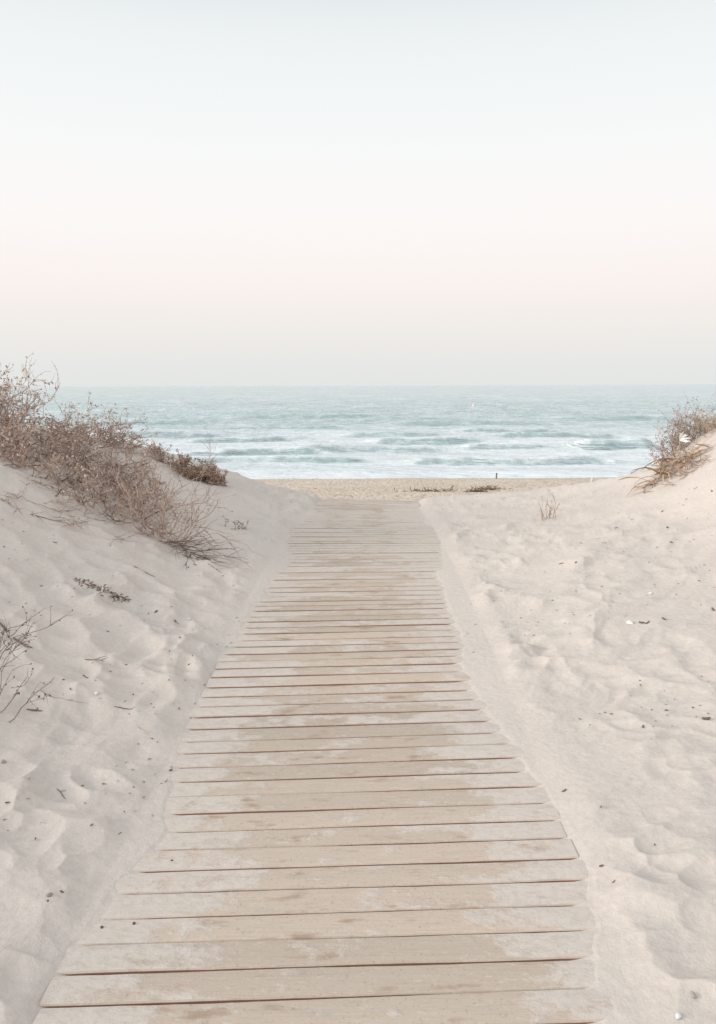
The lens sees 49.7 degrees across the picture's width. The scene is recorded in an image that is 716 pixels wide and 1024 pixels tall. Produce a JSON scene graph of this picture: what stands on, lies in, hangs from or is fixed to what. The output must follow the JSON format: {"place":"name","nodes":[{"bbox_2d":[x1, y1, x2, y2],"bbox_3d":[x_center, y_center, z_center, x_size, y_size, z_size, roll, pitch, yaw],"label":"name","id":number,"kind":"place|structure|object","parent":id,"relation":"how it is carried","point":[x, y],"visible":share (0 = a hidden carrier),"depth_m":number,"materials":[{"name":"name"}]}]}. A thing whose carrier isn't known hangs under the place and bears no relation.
{"place":"outdoors","nodes":[
{"label":"outdoors","id":0,"kind":"place"},
{"bbox_2d":[2,490,709,901],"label":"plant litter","id":1,"kind":"object","parent":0,"point":[230,642],"visible":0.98,"depth_m":3.70,"materials":[{"name":"brown plant"}]},
{"bbox_2d":[0,425,715,1023],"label":"sand","id":2,"kind":"structure","parent":0,"point":[634,803],"depth_m":3.93,"materials":[{"name":"beige sand"}]},
{"bbox_2d":[13,637,31,647],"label":"twig","id":3,"kind":"object","parent":2,"relation":"on","point":[14,638],"visible":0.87,"depth_m":4.06,"materials":[{"name":"brown wood"}]},
{"bbox_2d":[0,356,72,462],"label":"dry shrub","id":4,"kind":"object","parent":2,"relation":"on","point":[8,422],"visible":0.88,"depth_m":7.10,"materials":[{"name":"brown plant"}]},
{"bbox_2d":[2,606,72,666],"bbox_3d":[-1.657,0.599,3.960,0.392,0.261,0.394,-4,10,-22],"label":"dry sapling","id":5,"kind":"object","parent":2,"relation":"on","point":[28,625],"visible":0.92,"depth_m":3.98,"materials":[{"name":"brown plant"}]},
{"bbox_2d":[0,613,82,721],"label":"dry sapling","id":6,"kind":"object","parent":2,"relation":"on","point":[9,644],"visible":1,"depth_m":3.40,"materials":[{"name":"brown plant"}]},
{"bbox_2d":[31,512,64,522],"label":"branch","id":7,"kind":"object","parent":2,"relation":"on","point":[46,518],"visible":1,"depth_m":5.96,"materials":[{"name":"brown wood"}]},
{"bbox_2d":[15,393,131,457],"bbox_3d":[-3.025,-0.943,8.368,1.006,0.740,1.724,2,10,13],"label":"dry shrub","id":8,"kind":"object","parent":2,"relation":"on","point":[83,432],"visible":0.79,"depth_m":8.25,"materials":[{"name":"brown plant"}]},
{"bbox_2d":[0,480,159,545],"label":"trailing plant","id":9,"kind":"object","parent":2,"relation":"on","point":[22,495],"visible":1,"depth_m":6.13,"materials":[{"name":"brown plant"}]},
{"bbox_2d":[0,409,180,534],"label":"dry shrub","id":10,"kind":"object","parent":2,"relation":"on","point":[83,466],"visible":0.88,"depth_m":7.01,"materials":[{"name":"brown plant"}]},
{"bbox_2d":[74,577,130,601],"bbox_3d":[-1.658,0.502,5.024,0.420,0.129,0.236,8,12,41],"label":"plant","id":11,"kind":"object","parent":2,"relation":"on","point":[104,589],"visible":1,"depth_m":5.00,"materials":[{"name":"plant"}]},
{"bbox_2d":[93,408,157,456],"bbox_3d":[-2.743,-0.926,9.117,0.750,0.621,0.783,0,9,0],"label":"dry shrub","id":12,"kind":"object","parent":2,"relation":"on","point":[121,440],"visible":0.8,"depth_m":9.08,"materials":[{"name":"brown plant"}]},
{"bbox_2d":[47,432,253,569],"bbox_3d":[-1.814,-0.193,6.804,2.037,1.077,1.900,0,9,0],"label":"bare shrub","id":13,"kind":"object","parent":2,"relation":"on","point":[159,533],"visible":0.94,"depth_m":6.46,"materials":[{"name":"brown plant"}]},
{"bbox_2d":[145,440,187,469],"bbox_3d":[-2.316,-0.675,9.291,0.503,0.422,0.420,0,9,0],"label":"leafy bush","id":14,"kind":"object","parent":2,"relation":"on","point":[158,455],"visible":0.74,"depth_m":9.32,"materials":[{"name":"brown plant"}]},
{"bbox_2d":[169,449,228,485],"bbox_3d":[-1.911,-0.535,9.336,0.736,0.459,0.628,0,9,0],"label":"leafy bush","id":15,"kind":"object","parent":2,"relation":"on","point":[210,476],"visible":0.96,"depth_m":9.25,"materials":[{"name":"brown plant"}]},
{"bbox_2d":[157,521,249,569],"bbox_3d":[-1.244,0.267,6.279,0.647,0.345,0.749,-7,12,-38],"label":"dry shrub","id":16,"kind":"object","parent":2,"relation":"on","point":[188,547],"visible":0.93,"depth_m":6.34,"materials":[{"name":"brown plant"}]},
{"bbox_2d":[224,517,248,529],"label":"sprig","id":17,"kind":"object","parent":2,"relation":"on","point":[242,524],"visible":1,"depth_m":7.51,"materials":[{"name":"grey plant"}]},
{"bbox_2d":[33,498,613,1023],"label":"boardwalk","id":18,"kind":"structure","parent":2,"relation":"on","point":[363,826],"depth_m":2.63,"materials":[{"name":"brown wood"}]},
{"bbox_2d":[539,489,558,520],"bbox_3d":[1.898,-0.071,7.683,0.188,0.322,0.219,7,12,36],"label":"sprout","id":19,"kind":"object","parent":2,"relation":"on","point":[549,514],"visible":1,"depth_m":7.70,"materials":[{"name":"plant"}]},
{"bbox_2d":[619,433,714,496],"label":"strap leaf plant","id":20,"kind":"object","parent":2,"relation":"on","point":[665,465],"visible":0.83,"depth_m":7.75,"materials":[{"name":"brown plant"}]},
{"bbox_2d":[638,446,710,493],"bbox_3d":[3.083,-0.400,7.492,0.671,0.486,0.480,6,11,32],"label":"brush heap","id":21,"kind":"object","parent":2,"relation":"on","point":[685,474],"visible":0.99,"depth_m":7.50,"materials":[{"name":"brown plant"}]},
{"bbox_2d":[675,1012,681,1018],"bbox_3d":[0.780,1.227,1.884,0.022,0.007,0.016,-4,10,-24],"label":"shell","id":22,"kind":"object","parent":2,"relation":"on","point":[678,1015],"visible":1,"depth_m":1.88},
{"bbox_2d":[642,391,715,467],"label":"dry shrub","id":23,"kind":"object","parent":2,"relation":"on","point":[679,426],"visible":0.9,"depth_m":8.16,"materials":[{"name":"brown plant"}]},
{"bbox_2d":[690,991,696,997],"bbox_3d":[0.841,1.212,1.941,0.012,0.011,0.018,-3,10,-16],"label":"pebble","id":24,"kind":"object","parent":2,"relation":"on","point":[692,993],"visible":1,"depth_m":1.94,"materials":[{"name":"beige stone"}]},
{"bbox_2d":[687,409,715,433],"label":"grass tuft","id":25,"kind":"object","parent":2,"relation":"on","point":[711,423],"visible":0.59,"depth_m":8.19,"materials":[{"name":"plant"}]},
{"bbox_2d":[0,384,715,478],"bbox_3d":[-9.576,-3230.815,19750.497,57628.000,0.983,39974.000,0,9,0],"label":"sea","id":26,"kind":"structure","parent":0,"point":[409,431],"depth_m":69.13,"materials":[{"name":"liquid"}]},
{"bbox_2d":[0,0,715,386],"label":"sky","id":27,"kind":"structure","parent":0,"point":[193,192],"materials":[{"name":"white"}]},
{"bbox_2d":[252,477,616,501],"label":"beach","id":28,"kind":"structure","parent":0,"point":[376,488],"depth_m":17.00,"materials":[{"name":"beige sand"}]},
{"bbox_2d":[394,486,457,491],"bbox_3d":[1.425,-0.427,14.288,1.527,0.133,0.550,0,9,0],"label":"seaweed clump","id":29,"kind":"object","parent":28,"relation":"on","point":[416,489],"visible":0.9,"depth_m":14.28,"materials":[{"name":"brown plant"}]},
{"bbox_2d":[462,486,490,491],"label":"seaweed clump","id":30,"kind":"object","parent":28,"relation":"on","point":[476,490],"visible":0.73,"depth_m":13.99,"materials":[{"name":"brown plant"}]},
{"bbox_2d":[475,485,511,490],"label":"seaweed clump","id":31,"kind":"object","parent":28,"relation":"on","point":[494,488],"visible":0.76,"depth_m":14.39,"materials":[{"name":"brown plant"}]},
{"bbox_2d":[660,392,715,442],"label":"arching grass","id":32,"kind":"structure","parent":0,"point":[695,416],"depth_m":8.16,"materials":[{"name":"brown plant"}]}
]}

